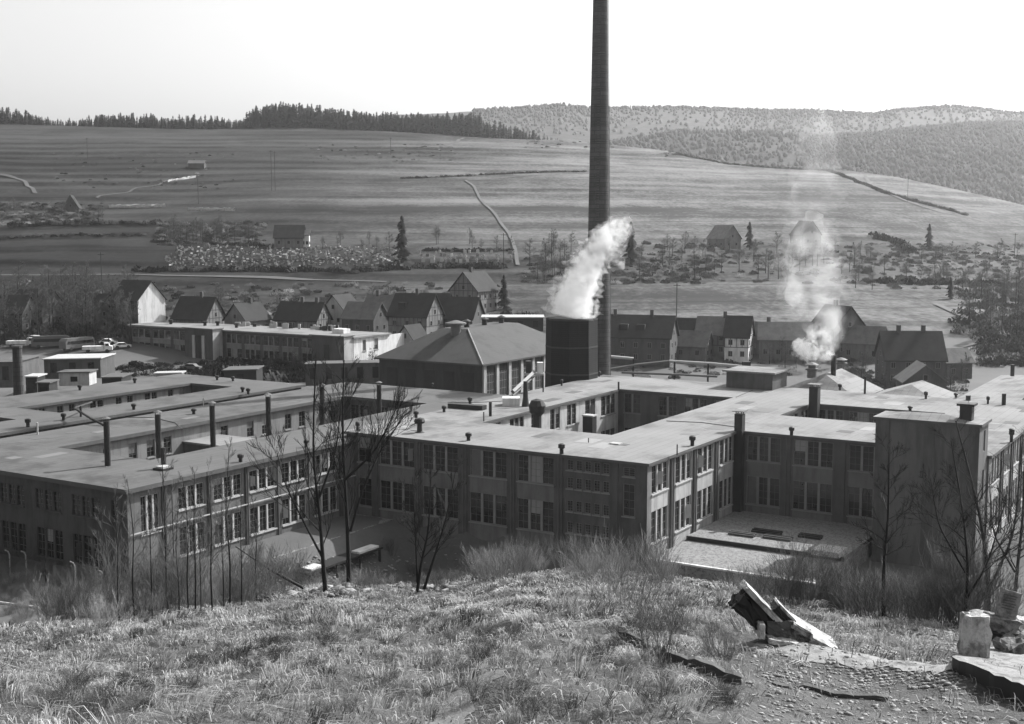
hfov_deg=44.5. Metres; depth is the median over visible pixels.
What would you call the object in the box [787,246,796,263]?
bare tree
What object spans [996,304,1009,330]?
bare tree
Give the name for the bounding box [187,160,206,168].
barn
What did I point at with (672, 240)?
bare tree
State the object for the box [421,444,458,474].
window
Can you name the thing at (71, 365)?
window
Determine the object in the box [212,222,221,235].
bare tree
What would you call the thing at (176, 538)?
sapling
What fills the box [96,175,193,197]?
track
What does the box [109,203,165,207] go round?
terrace wall
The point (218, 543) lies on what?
sapling
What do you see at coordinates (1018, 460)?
bare tree
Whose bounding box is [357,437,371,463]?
window
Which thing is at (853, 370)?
scrub
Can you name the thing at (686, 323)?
house
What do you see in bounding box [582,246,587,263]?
bare tree
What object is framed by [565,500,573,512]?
window
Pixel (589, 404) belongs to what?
window
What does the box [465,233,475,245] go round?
bare tree
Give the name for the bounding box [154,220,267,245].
scrub
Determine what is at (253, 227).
bare tree
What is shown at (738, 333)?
house
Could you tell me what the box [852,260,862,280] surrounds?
bare tree
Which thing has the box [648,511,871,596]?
terrace
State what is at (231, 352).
window
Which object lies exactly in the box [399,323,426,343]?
shed
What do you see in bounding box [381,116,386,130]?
spruce
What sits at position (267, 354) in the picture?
window
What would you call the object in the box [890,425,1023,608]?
bare tree
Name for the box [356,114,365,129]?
spruce
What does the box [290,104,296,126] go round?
spruce
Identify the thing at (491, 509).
window
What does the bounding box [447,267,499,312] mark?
house
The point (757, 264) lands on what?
bare tree
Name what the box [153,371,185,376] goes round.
gatehouse
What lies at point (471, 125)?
spruce
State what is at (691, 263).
bare tree
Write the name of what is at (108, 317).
bare tree
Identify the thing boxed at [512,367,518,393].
window
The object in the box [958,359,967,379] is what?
bare tree
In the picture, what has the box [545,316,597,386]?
cooling tower
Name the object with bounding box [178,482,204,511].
window
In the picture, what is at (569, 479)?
window
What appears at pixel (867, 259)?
scrub
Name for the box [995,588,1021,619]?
leaning slab
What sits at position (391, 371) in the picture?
window
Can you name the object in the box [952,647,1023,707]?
concrete pad
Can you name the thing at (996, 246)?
bare tree
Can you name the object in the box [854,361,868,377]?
bare tree
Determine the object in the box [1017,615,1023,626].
stone slab
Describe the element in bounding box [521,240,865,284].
scrub
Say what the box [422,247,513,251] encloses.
hedge
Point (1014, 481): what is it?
window
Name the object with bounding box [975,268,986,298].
bare tree
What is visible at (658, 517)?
window
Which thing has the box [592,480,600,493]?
window
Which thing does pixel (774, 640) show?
stone slab
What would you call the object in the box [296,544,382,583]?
timber shelter
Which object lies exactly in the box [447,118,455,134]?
spruce
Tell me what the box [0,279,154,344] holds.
scrub
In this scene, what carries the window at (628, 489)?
in the factory building at (626, 455)
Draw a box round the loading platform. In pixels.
[242,514,392,569]
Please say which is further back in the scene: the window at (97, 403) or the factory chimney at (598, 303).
the factory chimney at (598, 303)
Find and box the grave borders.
[168,245,406,265]
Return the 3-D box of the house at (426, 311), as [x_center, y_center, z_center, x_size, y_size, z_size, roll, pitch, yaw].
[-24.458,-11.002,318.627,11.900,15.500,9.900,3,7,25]
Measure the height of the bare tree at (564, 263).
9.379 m
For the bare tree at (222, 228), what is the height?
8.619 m
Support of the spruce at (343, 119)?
on the ground at (352, 196)
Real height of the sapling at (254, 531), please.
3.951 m
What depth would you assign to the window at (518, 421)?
167.51 m
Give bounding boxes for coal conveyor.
[502,360,543,406]
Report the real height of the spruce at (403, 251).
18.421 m
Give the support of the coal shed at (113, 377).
on the ground at (352, 196)
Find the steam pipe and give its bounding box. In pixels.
[73,401,102,425]
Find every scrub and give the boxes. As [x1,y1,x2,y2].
[0,201,104,225]
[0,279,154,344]
[55,144,452,187]
[115,356,253,376]
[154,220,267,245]
[161,281,511,319]
[202,355,305,382]
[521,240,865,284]
[524,138,697,156]
[611,355,969,393]
[850,242,1023,289]
[947,281,1023,366]
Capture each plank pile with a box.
[728,530,756,537]
[751,527,782,534]
[762,533,792,541]
[798,532,822,539]
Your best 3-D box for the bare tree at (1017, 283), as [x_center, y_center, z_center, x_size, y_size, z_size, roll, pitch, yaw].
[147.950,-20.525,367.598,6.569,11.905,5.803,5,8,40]
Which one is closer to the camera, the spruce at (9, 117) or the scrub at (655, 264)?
the scrub at (655, 264)
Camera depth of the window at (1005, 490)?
146.02 m
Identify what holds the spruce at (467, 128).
on the ground at (352, 196)
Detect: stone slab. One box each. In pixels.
[740,579,783,629]
[766,634,798,645]
[770,601,790,620]
[773,597,796,621]
[791,613,832,639]
[810,629,837,648]
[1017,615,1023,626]
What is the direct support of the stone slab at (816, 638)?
on the ground at (352, 196)
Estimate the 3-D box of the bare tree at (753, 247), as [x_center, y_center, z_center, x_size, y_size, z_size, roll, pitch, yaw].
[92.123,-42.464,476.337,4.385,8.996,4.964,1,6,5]
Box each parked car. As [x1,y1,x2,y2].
[99,338,117,344]
[113,342,130,348]
[182,363,201,369]
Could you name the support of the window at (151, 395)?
in the factory building at (22, 414)
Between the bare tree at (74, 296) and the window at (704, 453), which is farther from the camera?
the bare tree at (74, 296)
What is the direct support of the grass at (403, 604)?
on the ground at (352, 196)
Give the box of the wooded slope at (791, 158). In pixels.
[614,132,1023,202]
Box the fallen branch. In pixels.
[236,546,304,588]
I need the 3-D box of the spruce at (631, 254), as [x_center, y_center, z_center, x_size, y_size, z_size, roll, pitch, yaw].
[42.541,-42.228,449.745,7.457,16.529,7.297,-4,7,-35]
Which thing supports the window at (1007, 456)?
in the factory building at (626, 455)
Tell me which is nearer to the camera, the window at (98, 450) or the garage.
the window at (98, 450)
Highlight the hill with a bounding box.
[185,106,1021,142]
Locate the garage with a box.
[42,353,115,378]
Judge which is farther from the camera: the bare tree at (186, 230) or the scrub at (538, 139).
the scrub at (538, 139)
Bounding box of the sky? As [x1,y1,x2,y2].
[0,0,1023,125]
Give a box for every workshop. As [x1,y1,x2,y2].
[789,355,883,392]
[878,380,959,398]
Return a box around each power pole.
[503,233,503,268]
[673,285,680,316]
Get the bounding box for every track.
[0,174,36,192]
[1,274,386,281]
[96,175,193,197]
[465,180,519,264]
[474,172,582,179]
[863,174,995,224]
[935,304,981,346]
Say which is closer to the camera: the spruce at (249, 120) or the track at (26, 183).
the track at (26, 183)
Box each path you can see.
[423,630,755,723]
[750,643,951,674]
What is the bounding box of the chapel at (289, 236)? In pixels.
[273,225,305,247]
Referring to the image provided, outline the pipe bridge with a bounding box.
[611,355,750,381]
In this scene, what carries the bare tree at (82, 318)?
on the ground at (352, 196)
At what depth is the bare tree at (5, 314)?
314.36 m
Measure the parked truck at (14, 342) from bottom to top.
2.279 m
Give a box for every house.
[0,295,36,332]
[16,289,62,324]
[44,286,95,322]
[66,293,110,332]
[108,280,166,335]
[170,292,225,323]
[222,297,271,325]
[272,297,332,328]
[326,293,355,327]
[339,301,387,332]
[364,290,393,311]
[386,288,445,333]
[430,293,452,302]
[441,296,485,327]
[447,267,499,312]
[611,309,679,367]
[676,317,696,329]
[677,330,713,361]
[695,311,726,357]
[706,225,741,248]
[722,315,754,362]
[753,317,770,354]
[757,322,812,361]
[789,221,821,245]
[811,300,865,358]
[840,325,887,361]
[873,325,947,385]
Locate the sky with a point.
(62, 60)
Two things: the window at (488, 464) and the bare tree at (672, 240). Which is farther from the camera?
the bare tree at (672, 240)
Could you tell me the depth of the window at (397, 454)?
148.88 m
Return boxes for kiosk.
[23,373,46,393]
[35,379,59,391]
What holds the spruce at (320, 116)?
on the ground at (352, 196)
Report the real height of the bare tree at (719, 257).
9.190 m
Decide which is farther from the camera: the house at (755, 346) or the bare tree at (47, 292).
the bare tree at (47, 292)
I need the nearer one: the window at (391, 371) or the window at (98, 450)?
the window at (98, 450)
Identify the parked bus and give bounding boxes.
[31,335,68,347]
[59,336,94,350]
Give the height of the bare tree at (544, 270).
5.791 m
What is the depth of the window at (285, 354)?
289.29 m
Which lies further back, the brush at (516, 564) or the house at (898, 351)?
the house at (898, 351)
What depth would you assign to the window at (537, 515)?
139.59 m
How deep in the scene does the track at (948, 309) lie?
349.61 m
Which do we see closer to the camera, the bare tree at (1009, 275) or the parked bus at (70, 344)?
the parked bus at (70, 344)
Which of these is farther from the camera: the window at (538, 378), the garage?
the garage
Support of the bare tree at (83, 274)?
on the ground at (352, 196)
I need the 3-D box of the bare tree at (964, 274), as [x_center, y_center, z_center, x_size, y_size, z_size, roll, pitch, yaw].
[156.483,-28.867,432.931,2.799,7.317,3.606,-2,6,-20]
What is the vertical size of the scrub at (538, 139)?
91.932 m
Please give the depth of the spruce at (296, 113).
945.14 m
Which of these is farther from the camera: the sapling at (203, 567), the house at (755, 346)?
the house at (755, 346)
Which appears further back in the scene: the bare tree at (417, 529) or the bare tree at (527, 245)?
the bare tree at (527, 245)
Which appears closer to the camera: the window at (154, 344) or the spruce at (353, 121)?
the window at (154, 344)
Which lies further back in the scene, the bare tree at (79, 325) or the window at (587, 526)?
the bare tree at (79, 325)
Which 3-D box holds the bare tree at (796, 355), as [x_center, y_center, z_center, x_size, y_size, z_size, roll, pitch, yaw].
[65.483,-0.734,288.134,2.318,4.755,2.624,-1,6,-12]
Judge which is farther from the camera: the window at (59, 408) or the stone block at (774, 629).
the window at (59, 408)
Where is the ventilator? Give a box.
[529,399,545,427]
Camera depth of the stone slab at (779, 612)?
18.76 m
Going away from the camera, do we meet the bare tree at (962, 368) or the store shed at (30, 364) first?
the store shed at (30, 364)
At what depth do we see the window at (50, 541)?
129.13 m
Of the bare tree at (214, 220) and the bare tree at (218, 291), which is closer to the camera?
the bare tree at (218, 291)
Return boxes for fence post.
[4,550,10,576]
[21,550,26,578]
[40,553,46,582]
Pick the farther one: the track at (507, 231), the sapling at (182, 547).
the track at (507, 231)
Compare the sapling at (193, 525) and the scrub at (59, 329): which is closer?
the sapling at (193, 525)
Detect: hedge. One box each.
[1,232,146,238]
[7,219,161,227]
[131,264,410,273]
[149,239,264,246]
[400,169,586,178]
[411,261,507,268]
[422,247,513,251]
[489,310,547,315]
[676,153,825,170]
[825,169,968,215]
[861,277,1015,286]
[868,231,918,253]
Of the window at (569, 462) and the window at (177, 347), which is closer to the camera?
the window at (569, 462)
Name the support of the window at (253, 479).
in the factory building at (57, 486)
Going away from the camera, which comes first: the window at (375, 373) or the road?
the window at (375, 373)
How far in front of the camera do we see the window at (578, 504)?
136.59 m
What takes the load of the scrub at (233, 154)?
on the ground at (352, 196)
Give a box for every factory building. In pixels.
[0,374,305,437]
[0,381,506,577]
[344,365,1023,573]
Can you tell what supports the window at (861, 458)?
in the factory building at (626, 455)
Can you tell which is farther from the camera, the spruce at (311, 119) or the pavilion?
the spruce at (311, 119)
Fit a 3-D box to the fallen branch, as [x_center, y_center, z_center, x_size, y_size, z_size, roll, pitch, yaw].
[-8.223,7.023,42.661,2.455,1.467,0.122,1,6,8]
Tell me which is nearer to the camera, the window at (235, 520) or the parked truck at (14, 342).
the window at (235, 520)
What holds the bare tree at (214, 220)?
on the ground at (352, 196)
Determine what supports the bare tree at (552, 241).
on the ground at (352, 196)
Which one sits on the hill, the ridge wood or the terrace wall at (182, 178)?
the ridge wood
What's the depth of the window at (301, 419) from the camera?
182.63 m
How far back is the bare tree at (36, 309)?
317.42 m
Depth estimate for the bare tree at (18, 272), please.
358.53 m
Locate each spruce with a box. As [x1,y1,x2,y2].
[0,107,4,123]
[5,107,12,123]
[203,115,207,128]
[208,115,214,128]
[247,112,253,127]
[253,106,259,127]
[259,110,265,127]
[260,107,267,126]
[266,105,275,127]
[275,111,280,127]
[276,101,285,126]
[281,101,285,126]
[284,103,287,126]
[286,104,292,126]
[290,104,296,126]
[294,105,298,125]
[295,102,305,126]
[298,104,306,126]
[304,103,310,127]
[306,109,313,127]
[311,105,321,127]
[314,105,323,127]
[325,109,330,127]
[335,112,342,128]
[341,109,345,126]
[343,110,351,129]
[350,109,357,129]
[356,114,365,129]
[358,111,364,129]
[363,112,368,128]
[370,117,376,130]
[381,112,388,130]
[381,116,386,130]
[387,112,395,130]
[391,216,413,263]
[393,112,399,131]
[399,117,403,131]
[409,115,416,132]
[413,116,418,132]
[414,113,424,132]
[419,114,423,132]
[421,115,427,131]
[423,114,433,133]
[429,114,435,133]
[433,120,438,133]
[434,114,441,133]
[443,111,451,134]
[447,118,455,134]
[457,113,466,135]
[457,117,461,135]
[464,116,472,135]
[469,115,474,136]
[473,115,478,135]
[476,113,483,135]
[490,120,499,137]
[495,275,512,309]
[622,222,641,263]
[743,222,756,249]
[923,224,935,249]
[946,277,955,299]
[998,279,1008,302]
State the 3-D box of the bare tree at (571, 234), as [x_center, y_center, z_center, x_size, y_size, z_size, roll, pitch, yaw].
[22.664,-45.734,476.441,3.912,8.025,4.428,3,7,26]
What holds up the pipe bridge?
on the ground at (352, 196)
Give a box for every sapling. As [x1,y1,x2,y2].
[88,505,115,613]
[100,483,140,620]
[121,475,156,615]
[132,486,163,617]
[148,449,184,612]
[156,495,185,611]
[173,471,212,608]
[182,465,215,611]
[192,456,238,610]
[195,514,212,610]
[208,437,236,602]
[212,485,230,606]
[234,488,256,604]
[248,494,265,600]
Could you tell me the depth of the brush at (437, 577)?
45.21 m
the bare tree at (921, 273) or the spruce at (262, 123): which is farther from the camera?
the spruce at (262, 123)
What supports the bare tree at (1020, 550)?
on the ground at (352, 196)
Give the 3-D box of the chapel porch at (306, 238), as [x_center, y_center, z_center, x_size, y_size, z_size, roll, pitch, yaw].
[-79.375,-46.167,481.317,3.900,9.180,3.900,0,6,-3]
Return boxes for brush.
[0,536,169,619]
[10,536,326,623]
[246,536,526,597]
[268,563,463,596]
[465,521,690,585]
[707,530,975,624]
[892,516,1023,629]
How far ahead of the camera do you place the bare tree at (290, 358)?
282.35 m
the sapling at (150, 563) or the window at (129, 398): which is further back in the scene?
the window at (129, 398)
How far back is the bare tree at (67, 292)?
328.19 m
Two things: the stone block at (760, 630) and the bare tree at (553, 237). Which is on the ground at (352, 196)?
the bare tree at (553, 237)
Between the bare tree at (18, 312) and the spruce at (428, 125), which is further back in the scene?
the spruce at (428, 125)
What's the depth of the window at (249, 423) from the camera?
173.51 m
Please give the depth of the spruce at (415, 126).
945.26 m
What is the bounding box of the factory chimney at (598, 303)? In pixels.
[586,0,610,374]
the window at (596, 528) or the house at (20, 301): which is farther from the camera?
the house at (20, 301)
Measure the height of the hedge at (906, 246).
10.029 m
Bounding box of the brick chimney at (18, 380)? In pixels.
[11,345,23,395]
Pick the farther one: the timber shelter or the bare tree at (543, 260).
the bare tree at (543, 260)
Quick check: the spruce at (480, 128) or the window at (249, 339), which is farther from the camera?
the spruce at (480, 128)
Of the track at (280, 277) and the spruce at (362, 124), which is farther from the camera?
the spruce at (362, 124)
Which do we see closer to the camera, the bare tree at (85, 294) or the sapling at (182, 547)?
the sapling at (182, 547)
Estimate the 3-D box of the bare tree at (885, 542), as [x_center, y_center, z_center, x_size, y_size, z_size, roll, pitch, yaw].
[9.006,4.047,30.259,1.351,4.649,1.534,-4,7,-35]
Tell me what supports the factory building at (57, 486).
on the ground at (352, 196)
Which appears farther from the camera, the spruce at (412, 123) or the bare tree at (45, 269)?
the spruce at (412, 123)
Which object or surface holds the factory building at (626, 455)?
on the ground at (352, 196)
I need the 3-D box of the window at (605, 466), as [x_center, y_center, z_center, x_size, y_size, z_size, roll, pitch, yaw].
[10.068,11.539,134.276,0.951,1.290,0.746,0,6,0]
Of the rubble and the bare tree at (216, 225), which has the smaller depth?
the rubble
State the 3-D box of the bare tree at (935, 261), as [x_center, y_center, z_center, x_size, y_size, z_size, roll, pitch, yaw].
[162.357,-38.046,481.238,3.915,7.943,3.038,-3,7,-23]
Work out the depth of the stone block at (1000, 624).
19.70 m
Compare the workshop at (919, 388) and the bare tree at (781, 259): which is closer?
the workshop at (919, 388)
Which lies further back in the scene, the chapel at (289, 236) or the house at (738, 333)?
the chapel at (289, 236)
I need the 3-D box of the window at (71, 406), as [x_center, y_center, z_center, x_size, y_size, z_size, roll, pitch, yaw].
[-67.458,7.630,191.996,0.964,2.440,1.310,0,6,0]
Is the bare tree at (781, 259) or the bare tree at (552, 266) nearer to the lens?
the bare tree at (552, 266)
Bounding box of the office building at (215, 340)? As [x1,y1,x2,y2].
[126,319,403,365]
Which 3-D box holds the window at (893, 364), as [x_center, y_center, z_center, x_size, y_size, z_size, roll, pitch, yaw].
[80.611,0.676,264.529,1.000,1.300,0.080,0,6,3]
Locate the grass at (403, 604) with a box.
[0,567,1023,723]
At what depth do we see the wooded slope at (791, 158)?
1483.42 m
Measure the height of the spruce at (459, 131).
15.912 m
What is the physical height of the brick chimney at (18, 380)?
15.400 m
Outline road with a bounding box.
[946,340,980,347]
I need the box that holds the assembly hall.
[957,364,1023,402]
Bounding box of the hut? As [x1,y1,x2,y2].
[62,195,81,211]
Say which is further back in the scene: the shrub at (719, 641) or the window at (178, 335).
the window at (178, 335)
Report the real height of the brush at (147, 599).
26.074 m
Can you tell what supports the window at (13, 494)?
in the factory building at (57, 486)
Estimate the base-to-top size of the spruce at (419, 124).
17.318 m
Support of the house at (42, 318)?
on the ground at (352, 196)
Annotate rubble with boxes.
[263,551,1023,723]
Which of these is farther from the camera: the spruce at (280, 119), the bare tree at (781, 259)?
the spruce at (280, 119)
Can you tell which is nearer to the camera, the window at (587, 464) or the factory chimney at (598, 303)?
the window at (587, 464)
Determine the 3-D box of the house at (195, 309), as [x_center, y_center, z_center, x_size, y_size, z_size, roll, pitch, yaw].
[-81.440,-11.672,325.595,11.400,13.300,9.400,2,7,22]
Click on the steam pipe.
(86, 415)
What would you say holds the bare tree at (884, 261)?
on the ground at (352, 196)
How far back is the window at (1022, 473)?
156.48 m
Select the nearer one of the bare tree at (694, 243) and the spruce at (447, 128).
the bare tree at (694, 243)
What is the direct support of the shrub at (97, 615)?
on the ground at (352, 196)
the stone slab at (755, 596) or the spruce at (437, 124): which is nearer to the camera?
the stone slab at (755, 596)
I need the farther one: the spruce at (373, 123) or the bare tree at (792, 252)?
the spruce at (373, 123)
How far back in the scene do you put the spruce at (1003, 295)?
386.79 m
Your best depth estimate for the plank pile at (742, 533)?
141.06 m
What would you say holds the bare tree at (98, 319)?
on the ground at (352, 196)
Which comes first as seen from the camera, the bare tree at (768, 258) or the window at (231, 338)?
the window at (231, 338)
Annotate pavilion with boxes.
[481,315,544,330]
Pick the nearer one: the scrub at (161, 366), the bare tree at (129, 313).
the scrub at (161, 366)
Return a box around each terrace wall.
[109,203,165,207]
[168,175,195,181]
[188,207,234,210]
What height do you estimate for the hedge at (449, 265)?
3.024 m
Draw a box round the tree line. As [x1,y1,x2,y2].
[577,104,1002,111]
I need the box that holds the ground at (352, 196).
[0,124,1023,723]
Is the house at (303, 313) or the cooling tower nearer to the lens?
the cooling tower
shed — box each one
[0,355,40,387]
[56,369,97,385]
[99,373,133,383]
[222,365,263,380]
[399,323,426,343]
[945,348,974,378]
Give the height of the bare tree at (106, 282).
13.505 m
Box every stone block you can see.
[727,588,774,637]
[753,621,765,639]
[766,620,792,637]
[789,629,810,641]
[957,610,992,657]
[983,611,1021,632]
[991,631,1004,640]
[992,629,1023,653]
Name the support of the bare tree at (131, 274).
on the ground at (352, 196)
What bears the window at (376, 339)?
in the office building at (215, 340)
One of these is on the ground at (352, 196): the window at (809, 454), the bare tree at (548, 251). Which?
the bare tree at (548, 251)
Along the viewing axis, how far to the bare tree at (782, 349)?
294.22 m
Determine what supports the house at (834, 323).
on the ground at (352, 196)
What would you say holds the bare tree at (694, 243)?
on the ground at (352, 196)
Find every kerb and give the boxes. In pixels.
[0,601,55,611]
[618,630,741,683]
[773,680,887,700]
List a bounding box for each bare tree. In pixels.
[0,290,5,324]
[0,299,14,339]
[4,261,30,288]
[8,273,29,294]
[12,302,27,334]
[24,295,49,334]
[26,280,54,332]
[26,305,40,334]
[36,264,53,289]
[37,287,60,325]
[39,264,58,285]
[40,284,63,327]
[51,263,69,285]
[53,285,73,334]
[58,280,78,307]
[60,271,72,285]
[61,266,87,285]
[62,285,86,336]
[63,262,78,285]
[66,301,82,332]
[69,294,96,335]
[70,313,90,334]
[73,284,101,336]
[76,291,102,336]
[77,260,96,282]
[77,264,94,285]
[83,298,104,326]
[85,267,100,289]
[96,278,108,293]
[99,312,120,341]
[100,282,128,335]
[101,273,116,293]
[101,278,117,293]
[105,298,128,335]
[106,289,128,336]
[116,291,140,343]
[118,265,139,279]
[170,218,178,239]
[175,223,182,242]
[180,219,191,240]
[189,222,198,236]
[191,217,202,239]
[198,218,209,238]
[207,219,217,237]
[211,283,225,299]
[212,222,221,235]
[216,284,224,303]
[217,225,223,242]
[224,219,230,236]
[229,221,240,234]
[240,289,247,302]
[243,224,252,240]
[246,348,360,591]
[247,221,256,241]
[272,346,285,361]
[286,350,296,364]
[290,351,300,367]
[305,334,424,582]
[366,282,376,294]
[366,348,376,359]
[384,231,393,250]
[384,280,393,294]
[395,451,466,592]
[432,225,440,244]
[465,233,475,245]
[522,238,535,264]
[533,257,540,278]
[538,254,549,279]
[540,242,549,269]
[540,264,547,279]
[541,238,549,251]
[546,231,558,254]
[546,242,557,265]
[548,228,558,252]
[549,259,554,275]
[558,251,570,276]
[559,239,568,258]
[566,233,575,244]
[577,241,587,270]
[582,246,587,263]
[611,229,621,242]
[635,256,643,277]
[637,243,645,255]
[659,247,666,264]
[668,239,677,256]
[680,231,690,246]
[687,252,700,279]
[688,236,699,250]
[704,252,710,271]
[711,257,718,272]
[717,248,727,270]
[734,248,743,271]
[749,239,758,260]
[754,253,761,275]
[759,250,779,278]
[760,248,772,272]
[764,340,773,363]
[768,231,783,253]
[773,253,784,278]
[778,337,788,361]
[782,342,791,360]
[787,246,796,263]
[793,349,800,367]
[795,245,806,270]
[797,338,807,360]
[802,345,816,361]
[803,339,818,360]
[807,241,817,265]
[812,240,824,265]
[820,241,829,263]
[826,346,837,359]
[845,253,855,271]
[848,266,860,287]
[851,242,861,267]
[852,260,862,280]
[852,434,917,616]
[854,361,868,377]
[855,351,867,369]
[856,347,870,370]
[866,262,874,275]
[866,369,872,381]
[867,270,874,287]
[878,253,888,273]
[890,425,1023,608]
[900,259,910,277]
[915,265,925,283]
[931,253,939,272]
[939,263,949,279]
[939,394,1023,611]
[944,364,956,387]
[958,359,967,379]
[960,269,968,286]
[961,368,969,380]
[962,292,976,319]
[965,427,1023,590]
[967,279,974,293]
[971,241,981,257]
[973,282,980,300]
[974,286,996,321]
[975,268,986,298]
[981,260,990,273]
[981,292,995,316]
[984,304,996,326]
[986,283,1001,310]
[992,286,1004,309]
[993,242,999,257]
[996,269,1013,303]
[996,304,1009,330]
[1002,270,1015,296]
[1003,426,1023,489]
[1004,313,1013,331]
[1007,273,1023,306]
[1008,295,1023,336]
[1012,266,1023,287]
[1014,267,1023,295]
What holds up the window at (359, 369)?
in the boiler store
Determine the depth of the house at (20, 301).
324.03 m
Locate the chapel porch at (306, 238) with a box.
[303,230,310,247]
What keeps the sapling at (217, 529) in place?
on the ground at (352, 196)
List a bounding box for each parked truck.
[6,337,31,346]
[82,342,112,352]
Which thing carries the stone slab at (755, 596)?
on the stone block at (746, 606)
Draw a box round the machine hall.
[374,315,545,394]
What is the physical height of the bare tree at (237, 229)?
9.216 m
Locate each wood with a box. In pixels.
[1,103,539,139]
[472,102,1023,135]
[587,119,1023,204]
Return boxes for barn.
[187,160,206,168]
[893,360,949,388]
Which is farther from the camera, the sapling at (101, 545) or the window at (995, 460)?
the window at (995, 460)
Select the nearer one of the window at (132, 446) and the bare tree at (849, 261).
the window at (132, 446)
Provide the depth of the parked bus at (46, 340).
308.73 m
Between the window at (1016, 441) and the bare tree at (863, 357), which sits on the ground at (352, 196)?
the bare tree at (863, 357)
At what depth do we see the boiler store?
253.28 m
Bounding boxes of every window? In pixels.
[0,482,24,507]
[2,366,8,379]
[2,520,26,553]
[28,381,34,388]
[34,488,61,514]
[36,526,63,561]
[40,387,46,391]
[50,363,56,372]
[57,405,62,412]
[69,363,75,368]
[69,403,74,410]
[70,377,77,381]
[70,494,100,520]
[72,533,101,569]
[88,362,93,368]
[90,399,102,407]
[96,448,103,453]
[110,500,118,523]
[116,397,121,403]
[127,395,132,402]
[129,442,136,457]
[133,328,149,337]
[140,493,161,536]
[145,392,156,399]
[147,439,155,458]
[152,329,170,339]
[153,343,170,348]
[163,436,172,454]
[168,389,172,395]
[173,331,184,340]
[174,344,184,350]
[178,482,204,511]
[179,388,183,394]
[179,521,204,557]
[214,473,243,501]
[215,511,244,546]
[221,425,227,434]
[227,334,241,343]
[227,348,241,358]
[237,374,243,378]
[244,335,259,345]
[244,349,260,359]
[247,420,254,437]
[249,465,276,493]
[250,502,277,536]
[262,418,265,435]
[263,336,278,346]
[264,350,278,359]
[281,337,298,347]
[281,458,304,484]
[282,493,307,526]
[283,352,298,362]
[285,413,292,430]
[299,411,305,427]
[302,338,311,348]
[302,353,311,362]
[310,368,314,378]
[313,452,335,476]
[314,486,338,517]
[326,368,331,378]
[331,405,336,420]
[341,367,347,378]
[351,404,368,418]
[357,367,362,377]
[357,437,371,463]
[359,477,371,507]
[362,340,365,351]
[372,367,378,377]
[374,338,378,349]
[378,440,414,469]
[379,480,414,513]
[382,407,396,411]
[387,367,396,385]
[405,368,415,387]
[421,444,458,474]
[422,485,458,520]
[424,369,434,388]
[443,371,453,390]
[463,372,473,391]
[468,449,506,480]
[468,491,506,527]
[487,372,493,393]
[499,370,506,394]
[510,416,522,425]
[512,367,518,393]
[516,454,554,486]
[516,498,553,534]
[523,366,529,390]
[533,321,537,326]
[535,364,541,388]
[550,407,560,429]
[565,459,573,471]
[565,477,573,489]
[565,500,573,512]
[565,521,573,534]
[567,403,576,426]
[574,460,582,472]
[574,478,582,491]
[574,501,582,514]
[575,523,581,535]
[583,461,591,473]
[583,479,591,492]
[583,502,591,515]
[583,524,590,537]
[585,398,594,413]
[592,462,600,474]
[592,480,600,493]
[592,503,600,516]
[592,525,599,538]
[601,393,615,417]
[601,428,614,434]
[601,463,609,475]
[601,481,609,494]
[601,505,609,517]
[601,526,608,539]
[621,484,634,518]
[622,467,635,478]
[623,393,640,414]
[651,461,668,495]
[651,505,668,544]
[657,396,676,416]
[674,495,691,533]
[675,452,692,485]
[684,398,706,412]
[697,444,713,476]
[697,485,712,522]
[719,476,732,511]
[720,436,733,466]
[745,475,779,508]
[746,435,780,464]
[791,480,831,514]
[792,440,832,469]
[801,409,807,416]
[820,409,842,419]
[846,486,873,519]
[847,445,874,473]
[849,411,876,422]
[891,362,895,367]
[923,375,927,380]
[936,362,940,368]
[989,496,997,534]
[991,454,999,486]
[1002,488,1006,521]
[1004,446,1009,475]
[1012,479,1015,509]
[1014,438,1018,465]
[1021,473,1022,499]
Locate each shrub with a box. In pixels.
[69,586,136,636]
[448,543,507,584]
[558,519,688,612]
[605,569,701,662]
[684,615,742,658]
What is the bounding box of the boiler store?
[303,360,379,385]
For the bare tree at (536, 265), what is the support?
on the ground at (352, 196)
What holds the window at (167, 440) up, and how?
in the factory building at (57, 486)
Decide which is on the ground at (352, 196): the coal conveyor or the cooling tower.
the coal conveyor
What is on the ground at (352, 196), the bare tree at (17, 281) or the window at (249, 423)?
the bare tree at (17, 281)
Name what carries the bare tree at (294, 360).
on the ground at (352, 196)

